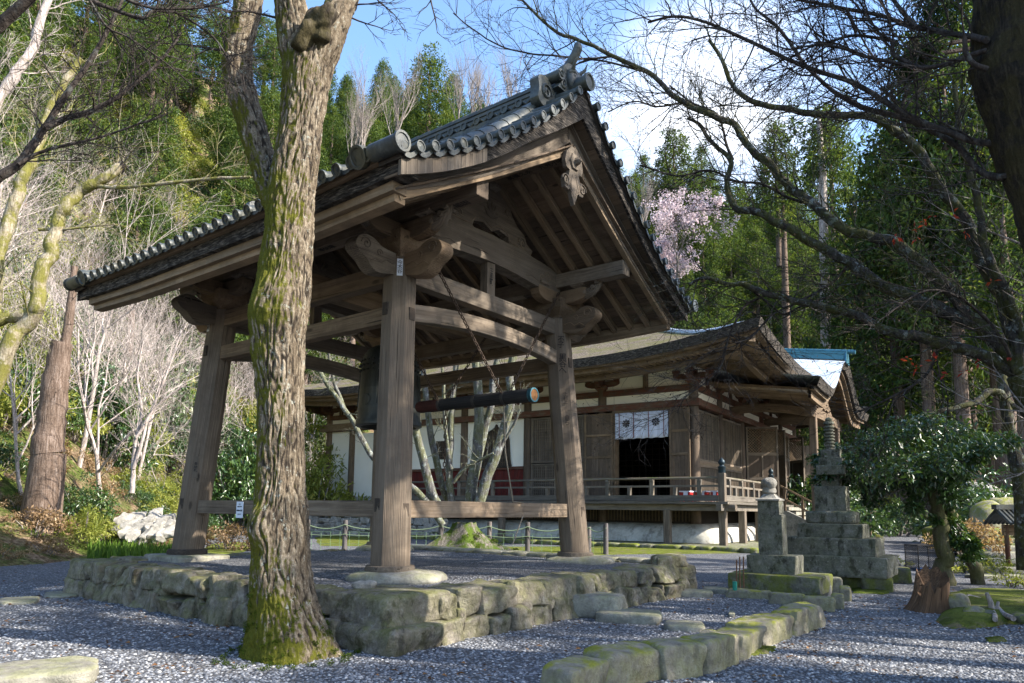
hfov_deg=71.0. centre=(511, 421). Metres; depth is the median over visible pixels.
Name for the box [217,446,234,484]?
evergreen shrub
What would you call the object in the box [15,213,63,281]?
evergreen shrub
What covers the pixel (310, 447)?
evergreen shrub
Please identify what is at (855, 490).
evergreen shrub
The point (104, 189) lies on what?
bare tree
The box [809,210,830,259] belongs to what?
cedar tree
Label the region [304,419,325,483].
evergreen shrub
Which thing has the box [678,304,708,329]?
cedar tree
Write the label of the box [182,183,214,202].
evergreen shrub
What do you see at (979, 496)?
evergreen shrub
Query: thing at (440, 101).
cedar tree
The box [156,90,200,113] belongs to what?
evergreen shrub
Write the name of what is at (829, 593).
loose block
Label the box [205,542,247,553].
moss
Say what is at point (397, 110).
bare tree
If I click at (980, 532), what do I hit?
dry shrub
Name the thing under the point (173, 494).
evergreen shrub
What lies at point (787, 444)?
door leaf
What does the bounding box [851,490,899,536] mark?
evergreen shrub
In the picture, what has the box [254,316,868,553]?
temple hall
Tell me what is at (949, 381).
cedar tree
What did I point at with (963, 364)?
cedar tree
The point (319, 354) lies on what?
cedar tree
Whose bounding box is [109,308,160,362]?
evergreen shrub
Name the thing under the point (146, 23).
cedar tree
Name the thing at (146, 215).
pale green shrub
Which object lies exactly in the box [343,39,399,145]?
bare tree
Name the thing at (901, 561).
weed tuft
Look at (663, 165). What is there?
cedar tree
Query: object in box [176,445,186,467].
pale green shrub
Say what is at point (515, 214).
bell tower
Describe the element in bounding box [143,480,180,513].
pale green shrub
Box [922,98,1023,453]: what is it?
cedar tree
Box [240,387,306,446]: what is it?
pale green shrub
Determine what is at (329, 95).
cedar tree
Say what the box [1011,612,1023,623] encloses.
rock
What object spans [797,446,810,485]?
plank door
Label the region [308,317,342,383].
cedar tree
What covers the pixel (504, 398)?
striking log
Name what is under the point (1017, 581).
weed tuft
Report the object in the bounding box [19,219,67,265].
pale green shrub
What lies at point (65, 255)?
pale green shrub
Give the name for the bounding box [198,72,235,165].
cedar tree
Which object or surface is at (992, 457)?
slender cedar
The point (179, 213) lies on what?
pale green shrub
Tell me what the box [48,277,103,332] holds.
bare tree
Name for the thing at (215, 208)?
cedar tree
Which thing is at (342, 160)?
cedar tree
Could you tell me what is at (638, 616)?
step stone
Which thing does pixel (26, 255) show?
pale green shrub
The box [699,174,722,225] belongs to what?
cedar tree
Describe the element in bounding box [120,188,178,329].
cedar tree
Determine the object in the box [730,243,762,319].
cedar tree
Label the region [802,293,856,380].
cedar tree
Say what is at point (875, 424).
cedar tree
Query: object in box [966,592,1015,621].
gnarled roots
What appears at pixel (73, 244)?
bare tree
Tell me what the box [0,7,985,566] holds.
hillside
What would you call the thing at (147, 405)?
pale green shrub
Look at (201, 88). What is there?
cedar tree
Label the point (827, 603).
border stone
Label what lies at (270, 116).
cedar tree
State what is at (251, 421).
pale green shrub
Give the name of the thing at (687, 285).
cedar tree
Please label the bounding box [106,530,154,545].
evergreen shrub
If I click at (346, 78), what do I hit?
cedar tree
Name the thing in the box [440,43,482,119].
bare tree
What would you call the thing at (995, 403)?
cedar tree
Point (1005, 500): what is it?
boulder
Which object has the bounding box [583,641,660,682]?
kerb stone
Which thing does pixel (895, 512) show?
evergreen shrub
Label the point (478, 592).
stone platform
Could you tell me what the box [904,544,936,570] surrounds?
wire basket
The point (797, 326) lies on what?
cedar tree
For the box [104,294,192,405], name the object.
bare tree
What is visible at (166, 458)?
evergreen shrub
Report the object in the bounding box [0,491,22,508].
dry shrub
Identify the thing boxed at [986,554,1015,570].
weed tuft
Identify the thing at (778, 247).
cedar tree
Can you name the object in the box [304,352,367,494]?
cedar tree
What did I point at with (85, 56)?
cedar tree
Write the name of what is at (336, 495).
pale green shrub
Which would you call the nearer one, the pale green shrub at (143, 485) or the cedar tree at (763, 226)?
the pale green shrub at (143, 485)
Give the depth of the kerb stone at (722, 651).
7.36 m
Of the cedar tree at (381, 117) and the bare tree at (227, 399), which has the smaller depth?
the bare tree at (227, 399)
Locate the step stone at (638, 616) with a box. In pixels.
[595,608,662,624]
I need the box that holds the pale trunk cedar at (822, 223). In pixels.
[772,85,865,444]
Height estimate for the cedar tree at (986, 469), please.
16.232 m
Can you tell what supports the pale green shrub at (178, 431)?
on the hillside
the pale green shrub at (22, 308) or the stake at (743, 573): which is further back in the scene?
the pale green shrub at (22, 308)
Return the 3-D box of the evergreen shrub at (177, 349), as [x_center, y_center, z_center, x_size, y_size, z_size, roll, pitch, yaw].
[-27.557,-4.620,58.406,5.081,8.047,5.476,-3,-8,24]
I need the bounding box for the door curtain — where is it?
[615,410,667,439]
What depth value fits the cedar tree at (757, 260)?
110.83 m
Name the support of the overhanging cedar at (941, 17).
on the ground
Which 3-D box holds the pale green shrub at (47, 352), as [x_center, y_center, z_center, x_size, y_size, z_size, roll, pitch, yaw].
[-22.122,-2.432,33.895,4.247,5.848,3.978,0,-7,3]
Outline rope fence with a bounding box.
[309,520,607,554]
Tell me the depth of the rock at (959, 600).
11.70 m
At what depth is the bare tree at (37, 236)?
33.21 m
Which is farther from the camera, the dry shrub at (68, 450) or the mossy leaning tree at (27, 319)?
the dry shrub at (68, 450)
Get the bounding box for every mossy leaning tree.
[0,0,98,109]
[0,5,138,308]
[0,51,276,393]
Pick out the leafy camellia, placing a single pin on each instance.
(949, 531)
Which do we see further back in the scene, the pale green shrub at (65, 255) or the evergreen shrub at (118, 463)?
the pale green shrub at (65, 255)
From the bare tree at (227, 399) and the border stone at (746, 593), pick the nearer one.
the border stone at (746, 593)
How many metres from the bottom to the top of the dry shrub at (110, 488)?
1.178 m
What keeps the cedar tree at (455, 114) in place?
on the hillside
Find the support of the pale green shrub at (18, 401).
on the hillside
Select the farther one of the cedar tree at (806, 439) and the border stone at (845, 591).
the cedar tree at (806, 439)
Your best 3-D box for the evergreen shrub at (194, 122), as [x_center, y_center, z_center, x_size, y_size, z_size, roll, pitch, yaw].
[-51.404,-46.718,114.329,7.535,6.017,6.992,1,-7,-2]
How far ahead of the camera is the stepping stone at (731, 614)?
11.07 m
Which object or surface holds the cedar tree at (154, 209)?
on the hillside
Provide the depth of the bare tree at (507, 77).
90.49 m
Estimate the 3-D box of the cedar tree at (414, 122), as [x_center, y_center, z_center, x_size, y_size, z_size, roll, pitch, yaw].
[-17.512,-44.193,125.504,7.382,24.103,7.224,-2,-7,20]
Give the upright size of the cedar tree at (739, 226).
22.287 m
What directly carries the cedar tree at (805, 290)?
on the hillside
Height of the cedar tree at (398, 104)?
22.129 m
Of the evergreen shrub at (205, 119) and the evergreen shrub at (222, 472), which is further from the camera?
the evergreen shrub at (205, 119)
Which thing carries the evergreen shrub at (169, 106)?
on the hillside
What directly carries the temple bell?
hanging from the bell tower
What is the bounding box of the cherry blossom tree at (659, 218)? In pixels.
[641,185,740,287]
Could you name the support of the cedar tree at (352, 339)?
on the hillside
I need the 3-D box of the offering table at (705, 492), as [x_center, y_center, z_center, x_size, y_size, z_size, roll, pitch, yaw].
[8.615,3.407,32.465,0.550,0.505,0.490,-4,-8,34]
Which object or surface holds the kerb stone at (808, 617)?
on the ground
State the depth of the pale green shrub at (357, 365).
78.32 m
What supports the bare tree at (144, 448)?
on the hillside
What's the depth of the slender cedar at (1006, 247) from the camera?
41.16 m
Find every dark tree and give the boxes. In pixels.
[0,0,291,192]
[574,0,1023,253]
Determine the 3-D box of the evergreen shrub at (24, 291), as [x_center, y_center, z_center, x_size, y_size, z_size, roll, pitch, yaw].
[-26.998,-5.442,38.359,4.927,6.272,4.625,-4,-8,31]
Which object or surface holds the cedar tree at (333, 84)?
on the hillside
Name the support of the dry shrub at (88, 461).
on the hillside
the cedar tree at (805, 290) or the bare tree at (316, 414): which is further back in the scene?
the cedar tree at (805, 290)
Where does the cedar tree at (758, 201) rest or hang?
on the hillside
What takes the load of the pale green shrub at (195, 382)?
on the hillside
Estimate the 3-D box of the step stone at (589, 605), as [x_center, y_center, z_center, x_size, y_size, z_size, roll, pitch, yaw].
[1.235,2.853,11.129,1.066,0.380,0.815,-2,-8,22]
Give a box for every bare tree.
[0,0,125,290]
[0,85,34,183]
[0,100,64,311]
[0,127,77,259]
[0,168,80,267]
[0,237,90,360]
[0,257,148,494]
[2,155,97,314]
[2,185,112,285]
[2,233,230,510]
[9,220,99,325]
[10,119,229,467]
[13,81,70,144]
[18,294,125,363]
[19,214,68,244]
[29,268,133,338]
[32,167,95,248]
[34,224,135,328]
[41,121,121,223]
[46,290,204,479]
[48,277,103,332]
[56,191,116,268]
[56,305,160,373]
[59,231,91,263]
[64,126,144,254]
[67,217,128,267]
[77,250,175,445]
[78,191,134,314]
[99,294,196,425]
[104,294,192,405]
[105,379,194,479]
[106,298,202,382]
[112,174,193,229]
[123,290,194,352]
[123,301,204,376]
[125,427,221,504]
[141,297,166,324]
[159,314,202,357]
[173,406,237,456]
[183,326,254,421]
[183,341,253,437]
[223,388,256,448]
[227,362,256,433]
[230,362,255,398]
[251,338,358,471]
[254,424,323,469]
[342,85,388,152]
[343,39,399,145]
[374,44,425,134]
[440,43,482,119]
[441,52,495,112]
[461,47,505,108]
[489,31,535,97]
[532,54,564,75]
[630,165,659,221]
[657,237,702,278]
[888,88,1023,510]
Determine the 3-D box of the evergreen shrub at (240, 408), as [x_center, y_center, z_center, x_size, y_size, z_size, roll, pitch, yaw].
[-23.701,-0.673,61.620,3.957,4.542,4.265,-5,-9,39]
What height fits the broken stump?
0.818 m
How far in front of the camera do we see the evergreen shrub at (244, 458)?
42.35 m
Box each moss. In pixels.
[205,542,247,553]
[315,536,369,545]
[508,547,739,554]
[751,645,775,655]
[851,587,888,594]
[936,588,1023,628]
[985,636,1006,642]
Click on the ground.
(714, 569)
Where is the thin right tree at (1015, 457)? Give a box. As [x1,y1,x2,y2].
[899,295,1023,570]
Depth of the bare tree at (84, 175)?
67.33 m
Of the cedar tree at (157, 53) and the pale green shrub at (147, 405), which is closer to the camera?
the pale green shrub at (147, 405)
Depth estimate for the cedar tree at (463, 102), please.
155.42 m
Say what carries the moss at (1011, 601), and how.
on the ground
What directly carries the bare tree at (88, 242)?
on the hillside
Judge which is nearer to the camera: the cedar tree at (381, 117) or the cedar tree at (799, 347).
the cedar tree at (799, 347)
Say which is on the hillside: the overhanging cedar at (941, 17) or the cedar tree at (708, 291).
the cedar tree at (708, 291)
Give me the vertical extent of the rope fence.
1.350 m
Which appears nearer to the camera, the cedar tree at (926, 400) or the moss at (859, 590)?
the moss at (859, 590)
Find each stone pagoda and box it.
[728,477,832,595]
[787,417,897,578]
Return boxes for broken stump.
[903,564,949,613]
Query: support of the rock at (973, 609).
on the ground
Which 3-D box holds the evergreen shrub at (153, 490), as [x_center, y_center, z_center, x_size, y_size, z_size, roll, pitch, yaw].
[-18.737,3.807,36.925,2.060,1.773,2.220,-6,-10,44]
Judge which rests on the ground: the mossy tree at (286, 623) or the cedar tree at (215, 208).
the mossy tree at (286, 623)
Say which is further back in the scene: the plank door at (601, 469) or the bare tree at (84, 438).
the plank door at (601, 469)
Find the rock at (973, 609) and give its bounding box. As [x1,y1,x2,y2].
[963,606,984,611]
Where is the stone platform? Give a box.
[63,544,696,656]
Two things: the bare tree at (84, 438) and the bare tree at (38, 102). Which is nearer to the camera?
the bare tree at (84, 438)
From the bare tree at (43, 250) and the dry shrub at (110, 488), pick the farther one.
the bare tree at (43, 250)
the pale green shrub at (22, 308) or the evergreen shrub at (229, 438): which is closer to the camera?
the pale green shrub at (22, 308)
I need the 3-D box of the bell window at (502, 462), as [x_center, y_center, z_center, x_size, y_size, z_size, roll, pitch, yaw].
[-0.874,1.404,40.657,2.063,2.503,0.145,-4,-8,34]
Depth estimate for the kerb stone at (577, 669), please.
6.20 m
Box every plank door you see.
[584,413,613,494]
[669,406,690,494]
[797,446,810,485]
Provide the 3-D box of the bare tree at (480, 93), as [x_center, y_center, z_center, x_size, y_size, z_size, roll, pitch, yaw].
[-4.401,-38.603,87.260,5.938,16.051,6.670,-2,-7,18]
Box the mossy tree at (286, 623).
[112,0,454,670]
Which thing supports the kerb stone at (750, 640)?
on the ground
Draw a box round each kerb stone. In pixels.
[540,655,608,682]
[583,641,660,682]
[638,637,706,679]
[680,629,739,673]
[716,626,766,660]
[725,613,793,645]
[771,602,825,635]
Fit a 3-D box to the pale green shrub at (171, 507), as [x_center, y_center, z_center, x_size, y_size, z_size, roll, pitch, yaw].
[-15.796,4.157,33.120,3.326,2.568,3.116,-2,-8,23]
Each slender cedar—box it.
[755,174,815,347]
[942,192,1023,496]
[984,185,1001,485]
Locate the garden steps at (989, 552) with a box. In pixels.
[964,545,1023,579]
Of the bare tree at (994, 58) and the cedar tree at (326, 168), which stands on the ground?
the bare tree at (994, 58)
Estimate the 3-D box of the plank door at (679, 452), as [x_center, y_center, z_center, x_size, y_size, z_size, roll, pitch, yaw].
[8.018,1.553,34.259,1.020,4.490,0.100,-4,-8,34]
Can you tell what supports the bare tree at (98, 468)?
on the hillside
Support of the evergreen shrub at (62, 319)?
on the hillside
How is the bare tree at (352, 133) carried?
on the hillside
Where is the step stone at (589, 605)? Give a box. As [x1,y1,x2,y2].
[571,592,626,618]
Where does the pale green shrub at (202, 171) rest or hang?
on the hillside
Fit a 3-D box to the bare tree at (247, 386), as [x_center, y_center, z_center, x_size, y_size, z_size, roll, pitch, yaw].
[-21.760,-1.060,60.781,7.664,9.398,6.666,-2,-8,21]
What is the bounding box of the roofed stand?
[983,504,1013,562]
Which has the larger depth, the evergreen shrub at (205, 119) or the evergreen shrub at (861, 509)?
the evergreen shrub at (205, 119)
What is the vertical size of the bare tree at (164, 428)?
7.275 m
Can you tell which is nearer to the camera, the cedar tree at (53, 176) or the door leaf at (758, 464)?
the door leaf at (758, 464)
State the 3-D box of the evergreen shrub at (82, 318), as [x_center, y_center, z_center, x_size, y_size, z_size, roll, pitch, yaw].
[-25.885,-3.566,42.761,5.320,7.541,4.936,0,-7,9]
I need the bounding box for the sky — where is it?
[55,0,971,220]
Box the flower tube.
[732,581,736,590]
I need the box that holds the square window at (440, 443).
[436,441,445,458]
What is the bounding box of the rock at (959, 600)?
[949,593,970,607]
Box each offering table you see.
[679,491,692,494]
[695,491,709,501]
[710,491,717,501]
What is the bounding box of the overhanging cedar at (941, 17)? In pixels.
[893,0,972,86]
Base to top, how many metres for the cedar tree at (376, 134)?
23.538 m
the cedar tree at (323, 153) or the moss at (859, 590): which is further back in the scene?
the cedar tree at (323, 153)
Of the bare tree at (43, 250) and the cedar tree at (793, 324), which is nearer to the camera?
the bare tree at (43, 250)
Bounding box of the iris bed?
[86,537,171,558]
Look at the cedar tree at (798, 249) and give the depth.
115.42 m
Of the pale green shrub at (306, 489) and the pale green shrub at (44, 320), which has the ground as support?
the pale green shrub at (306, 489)
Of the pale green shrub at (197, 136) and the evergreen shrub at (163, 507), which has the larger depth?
the pale green shrub at (197, 136)
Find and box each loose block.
[824,585,831,595]
[832,576,842,592]
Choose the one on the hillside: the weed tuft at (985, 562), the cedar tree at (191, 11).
the cedar tree at (191, 11)
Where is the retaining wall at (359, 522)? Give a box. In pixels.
[222,514,447,535]
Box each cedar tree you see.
[0,0,43,122]
[0,6,46,196]
[0,104,69,235]
[1,10,64,147]
[7,0,79,122]
[24,72,100,193]
[30,0,77,65]
[58,90,127,218]
[67,0,110,53]
[70,24,120,107]
[90,6,137,121]
[90,158,177,362]
[94,4,140,74]
[96,0,133,25]
[110,93,178,215]
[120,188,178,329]
[121,13,161,98]
[122,0,147,50]
[122,9,184,112]
[122,98,192,226]
[142,5,194,121]
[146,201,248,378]
[158,0,202,108]
[167,0,205,56]
[177,47,208,119]
[177,190,236,290]
[192,1,227,112]
[197,15,229,146]
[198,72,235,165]
[200,103,258,208]
[207,163,255,218]
[220,123,254,203]
[252,14,279,102]
[254,36,281,101]
[259,84,280,146]
[260,91,280,148]
[304,311,339,423]
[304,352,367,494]
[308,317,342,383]
[318,144,331,170]
[319,162,338,170]
[321,101,349,164]
[323,314,354,366]
[325,80,336,145]
[328,67,339,100]
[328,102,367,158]
[329,71,359,139]
[335,122,369,164]
[337,79,355,111]
[344,113,387,158]
[358,94,386,139]
[365,91,395,145]
[367,57,396,107]
[371,85,395,126]
[384,91,408,133]
[386,74,401,97]
[393,41,460,138]
[403,110,423,136]
[418,96,433,125]
[437,70,468,116]
[445,105,462,120]
[462,102,475,115]
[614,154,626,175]
[626,169,645,215]
[629,149,659,203]
[640,186,663,246]
[644,126,706,278]
[653,225,684,264]
[660,199,698,280]
[675,291,693,329]
[678,266,703,327]
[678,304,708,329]
[679,209,726,314]
[685,140,721,200]
[692,186,739,312]
[692,210,719,297]
[695,262,740,327]
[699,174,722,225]
[699,309,735,327]
[705,245,735,281]
[710,275,753,320]
[718,184,755,273]
[720,203,746,292]
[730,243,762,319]
[734,183,762,254]
[734,222,780,316]
[747,117,801,266]
[750,188,772,234]
[750,207,775,256]
[752,246,774,317]
[757,245,804,329]
[760,249,801,336]
[771,209,811,264]
[771,269,806,344]
[776,304,816,442]
[776,308,813,344]
[778,236,817,308]
[787,202,818,257]
[792,341,817,442]
[794,256,819,323]
[796,424,845,445]
[798,103,866,278]
[799,165,934,452]
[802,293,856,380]
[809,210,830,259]
[828,119,954,532]
[840,362,917,504]
[846,31,968,513]
[866,6,1023,485]
[895,166,1022,481]
[909,1,1018,488]
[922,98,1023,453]
[943,383,989,485]
[972,358,985,425]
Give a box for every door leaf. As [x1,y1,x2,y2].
[733,421,771,486]
[745,427,779,496]
[761,430,787,503]
[767,435,790,495]
[781,437,804,502]
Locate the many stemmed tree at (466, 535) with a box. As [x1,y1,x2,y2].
[311,353,531,550]
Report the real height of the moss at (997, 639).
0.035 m
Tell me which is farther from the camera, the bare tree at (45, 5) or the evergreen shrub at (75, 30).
the evergreen shrub at (75, 30)
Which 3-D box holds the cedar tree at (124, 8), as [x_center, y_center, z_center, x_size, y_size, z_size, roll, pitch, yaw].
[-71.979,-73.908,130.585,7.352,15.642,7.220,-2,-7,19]
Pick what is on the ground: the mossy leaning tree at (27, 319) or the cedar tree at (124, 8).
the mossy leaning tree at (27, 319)
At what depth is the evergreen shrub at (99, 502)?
24.86 m
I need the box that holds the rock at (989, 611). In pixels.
[984,609,996,613]
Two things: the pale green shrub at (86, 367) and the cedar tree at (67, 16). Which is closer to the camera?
the pale green shrub at (86, 367)
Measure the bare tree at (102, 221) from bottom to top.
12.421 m
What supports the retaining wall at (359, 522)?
on the ground
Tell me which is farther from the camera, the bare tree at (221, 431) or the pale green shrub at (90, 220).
the pale green shrub at (90, 220)
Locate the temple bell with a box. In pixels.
[355,345,421,429]
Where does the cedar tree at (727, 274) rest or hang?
on the hillside
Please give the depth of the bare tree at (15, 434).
24.06 m
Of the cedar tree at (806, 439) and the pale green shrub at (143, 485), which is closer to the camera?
the pale green shrub at (143, 485)
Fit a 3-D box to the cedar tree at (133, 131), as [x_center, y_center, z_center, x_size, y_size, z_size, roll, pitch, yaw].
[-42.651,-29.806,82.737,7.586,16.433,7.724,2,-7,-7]
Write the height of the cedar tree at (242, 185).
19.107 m
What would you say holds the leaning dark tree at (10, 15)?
on the ground
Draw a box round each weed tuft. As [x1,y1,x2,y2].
[897,555,914,566]
[951,554,968,573]
[958,554,1001,572]
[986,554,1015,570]
[986,562,1023,587]
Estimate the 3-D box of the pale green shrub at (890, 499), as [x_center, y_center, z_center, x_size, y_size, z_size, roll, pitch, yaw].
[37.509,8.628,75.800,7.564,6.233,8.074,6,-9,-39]
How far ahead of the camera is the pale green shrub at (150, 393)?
49.59 m
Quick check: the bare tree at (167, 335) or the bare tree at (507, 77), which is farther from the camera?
the bare tree at (507, 77)
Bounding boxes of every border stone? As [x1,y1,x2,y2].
[726,588,761,598]
[760,590,770,599]
[768,592,804,604]
[802,595,835,611]
[831,592,843,608]
[839,585,851,601]
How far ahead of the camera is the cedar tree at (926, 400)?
57.71 m
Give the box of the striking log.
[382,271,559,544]
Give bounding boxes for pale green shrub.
[0,283,58,351]
[0,290,10,335]
[0,296,14,340]
[0,336,30,419]
[0,392,11,427]
[3,272,86,376]
[7,335,44,389]
[9,345,79,428]
[15,236,52,300]
[18,214,84,295]
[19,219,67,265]
[19,318,89,402]
[37,151,95,207]
[41,332,113,411]
[43,191,107,242]
[44,45,76,73]
[53,503,125,545]
[55,240,83,274]
[59,114,116,155]
[66,401,111,443]
[79,102,126,127]
[93,209,142,236]
[102,360,167,446]
[102,404,175,459]
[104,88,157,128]
[106,200,187,234]
[108,442,136,473]
[108,466,161,499]
[116,98,137,121]
[123,175,194,218]
[124,440,166,479]
[126,357,170,430]
[133,138,201,184]
[138,483,179,516]
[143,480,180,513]
[146,473,176,492]
[149,351,198,411]
[151,187,211,232]
[157,424,185,442]
[160,469,183,493]
[162,107,200,151]
[165,116,206,153]
[172,151,214,188]
[176,95,211,118]
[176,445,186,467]
[191,155,217,176]
[224,396,256,440]
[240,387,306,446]
[243,454,325,529]
[245,410,353,498]
[305,450,369,517]
[337,339,361,379]
[851,488,897,509]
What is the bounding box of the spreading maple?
[443,0,1023,504]
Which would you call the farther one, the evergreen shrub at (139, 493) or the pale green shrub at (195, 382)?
the pale green shrub at (195, 382)
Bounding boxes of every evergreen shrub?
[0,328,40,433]
[0,429,29,477]
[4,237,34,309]
[9,271,57,335]
[14,232,35,279]
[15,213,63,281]
[17,373,86,435]
[26,189,93,248]
[37,311,106,385]
[49,260,117,345]
[54,291,117,374]
[56,308,127,400]
[63,468,121,522]
[66,336,147,451]
[66,344,156,470]
[69,16,94,52]
[69,228,126,267]
[89,429,164,480]
[106,116,136,153]
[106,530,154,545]
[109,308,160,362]
[111,473,146,501]
[117,303,157,323]
[121,329,197,435]
[126,93,179,116]
[133,478,167,505]
[133,489,168,511]
[134,497,170,515]
[147,478,171,502]
[148,442,178,473]
[150,334,200,396]
[151,320,200,374]
[151,416,171,444]
[154,408,190,473]
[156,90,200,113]
[162,480,180,500]
[168,502,221,525]
[173,112,212,142]
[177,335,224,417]
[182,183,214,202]
[196,108,217,130]
[207,514,228,531]
[207,515,220,534]
[211,425,256,534]
[212,415,309,532]
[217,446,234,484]
[218,412,255,469]
[222,400,245,447]
[226,389,253,427]
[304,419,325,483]
[304,424,325,477]
[783,447,892,536]
[818,442,883,514]
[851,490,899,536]
[866,496,926,536]
[912,463,1012,546]
[914,474,1010,531]
[961,463,1012,512]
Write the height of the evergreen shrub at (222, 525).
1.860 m
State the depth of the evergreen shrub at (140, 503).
33.88 m
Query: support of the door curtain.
hanging from the temple hall
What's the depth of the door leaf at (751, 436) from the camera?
43.84 m
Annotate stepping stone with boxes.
[0,596,39,604]
[0,655,98,682]
[44,591,76,597]
[664,620,704,631]
[681,588,712,597]
[703,586,728,593]
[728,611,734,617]
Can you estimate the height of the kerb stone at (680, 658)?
0.392 m
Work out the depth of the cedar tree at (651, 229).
135.09 m
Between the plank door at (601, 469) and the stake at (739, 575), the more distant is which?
the plank door at (601, 469)
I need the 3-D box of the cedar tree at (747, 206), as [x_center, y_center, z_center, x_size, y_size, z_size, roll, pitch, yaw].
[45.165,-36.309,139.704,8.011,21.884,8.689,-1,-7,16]
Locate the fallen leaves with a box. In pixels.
[0,564,1023,682]
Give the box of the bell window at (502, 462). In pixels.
[481,424,511,467]
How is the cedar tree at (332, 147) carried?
on the hillside
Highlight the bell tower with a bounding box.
[63,42,697,584]
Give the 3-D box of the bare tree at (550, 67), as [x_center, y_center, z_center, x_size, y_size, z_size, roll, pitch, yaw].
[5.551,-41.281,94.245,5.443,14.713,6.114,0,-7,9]
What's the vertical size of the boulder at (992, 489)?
3.892 m
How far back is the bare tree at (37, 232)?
53.62 m
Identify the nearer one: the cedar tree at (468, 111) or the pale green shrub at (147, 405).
the pale green shrub at (147, 405)
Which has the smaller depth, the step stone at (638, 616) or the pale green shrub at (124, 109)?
the step stone at (638, 616)
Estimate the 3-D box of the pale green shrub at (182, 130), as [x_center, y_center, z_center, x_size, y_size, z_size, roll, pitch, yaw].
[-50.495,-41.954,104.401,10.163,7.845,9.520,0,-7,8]
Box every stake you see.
[739,557,740,587]
[743,557,744,587]
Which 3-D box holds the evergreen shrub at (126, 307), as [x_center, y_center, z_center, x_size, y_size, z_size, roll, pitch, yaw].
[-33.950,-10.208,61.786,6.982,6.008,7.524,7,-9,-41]
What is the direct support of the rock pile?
on the hillside
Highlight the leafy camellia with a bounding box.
[806,405,1023,585]
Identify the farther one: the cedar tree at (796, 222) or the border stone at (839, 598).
the cedar tree at (796, 222)
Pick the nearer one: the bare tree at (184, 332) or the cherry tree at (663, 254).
the bare tree at (184, 332)
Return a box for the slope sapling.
[101,289,201,493]
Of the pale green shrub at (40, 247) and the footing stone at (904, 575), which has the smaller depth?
the footing stone at (904, 575)
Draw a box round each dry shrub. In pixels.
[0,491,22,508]
[1,504,81,537]
[11,452,73,473]
[23,533,79,555]
[60,438,92,458]
[83,452,120,476]
[88,475,128,499]
[94,505,123,518]
[151,538,172,545]
[205,521,250,550]
[921,516,1012,561]
[921,526,1014,551]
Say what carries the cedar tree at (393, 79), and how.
on the hillside
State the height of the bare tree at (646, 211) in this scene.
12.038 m
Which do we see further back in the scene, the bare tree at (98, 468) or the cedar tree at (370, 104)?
the cedar tree at (370, 104)
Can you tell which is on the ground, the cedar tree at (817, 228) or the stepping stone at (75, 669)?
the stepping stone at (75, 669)
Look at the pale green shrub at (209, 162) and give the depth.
104.25 m
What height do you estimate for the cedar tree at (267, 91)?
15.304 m
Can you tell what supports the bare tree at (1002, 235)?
on the ground
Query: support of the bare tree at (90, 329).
on the hillside
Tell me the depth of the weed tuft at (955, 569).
19.83 m
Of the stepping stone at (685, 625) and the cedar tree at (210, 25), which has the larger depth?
the cedar tree at (210, 25)
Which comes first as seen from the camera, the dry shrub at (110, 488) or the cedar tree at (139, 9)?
the dry shrub at (110, 488)
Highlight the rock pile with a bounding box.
[110,508,175,544]
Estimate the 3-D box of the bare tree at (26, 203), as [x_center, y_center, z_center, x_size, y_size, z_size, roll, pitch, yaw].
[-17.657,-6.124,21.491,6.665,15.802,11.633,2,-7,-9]
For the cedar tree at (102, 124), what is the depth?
75.83 m
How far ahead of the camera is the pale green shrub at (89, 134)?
86.20 m
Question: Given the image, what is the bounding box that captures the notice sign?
[236,502,243,517]
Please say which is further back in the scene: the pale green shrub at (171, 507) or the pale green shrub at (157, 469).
the pale green shrub at (157, 469)
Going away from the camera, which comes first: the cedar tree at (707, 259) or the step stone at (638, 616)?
the step stone at (638, 616)
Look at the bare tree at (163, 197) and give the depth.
74.07 m
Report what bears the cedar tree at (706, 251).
on the hillside
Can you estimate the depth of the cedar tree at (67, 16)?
84.28 m
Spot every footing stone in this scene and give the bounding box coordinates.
[840,577,860,587]
[860,578,893,592]
[892,566,911,583]
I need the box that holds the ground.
[0,533,1023,682]
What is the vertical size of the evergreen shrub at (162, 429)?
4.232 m
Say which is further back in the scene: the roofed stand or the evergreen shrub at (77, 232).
the evergreen shrub at (77, 232)
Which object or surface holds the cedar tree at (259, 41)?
on the hillside
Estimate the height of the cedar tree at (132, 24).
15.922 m
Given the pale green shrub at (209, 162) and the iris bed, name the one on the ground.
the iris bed
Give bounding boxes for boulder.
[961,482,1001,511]
[969,500,1010,537]
[989,497,1013,524]
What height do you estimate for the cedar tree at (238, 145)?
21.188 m
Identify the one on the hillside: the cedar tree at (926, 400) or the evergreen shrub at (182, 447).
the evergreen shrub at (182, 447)
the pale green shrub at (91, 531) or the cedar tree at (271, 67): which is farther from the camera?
the cedar tree at (271, 67)
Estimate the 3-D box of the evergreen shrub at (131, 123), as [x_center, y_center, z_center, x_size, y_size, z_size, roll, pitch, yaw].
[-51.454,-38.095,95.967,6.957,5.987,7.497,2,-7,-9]
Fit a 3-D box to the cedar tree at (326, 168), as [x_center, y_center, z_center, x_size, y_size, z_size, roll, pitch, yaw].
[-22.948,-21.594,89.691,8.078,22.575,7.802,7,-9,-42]
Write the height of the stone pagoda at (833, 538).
3.561 m

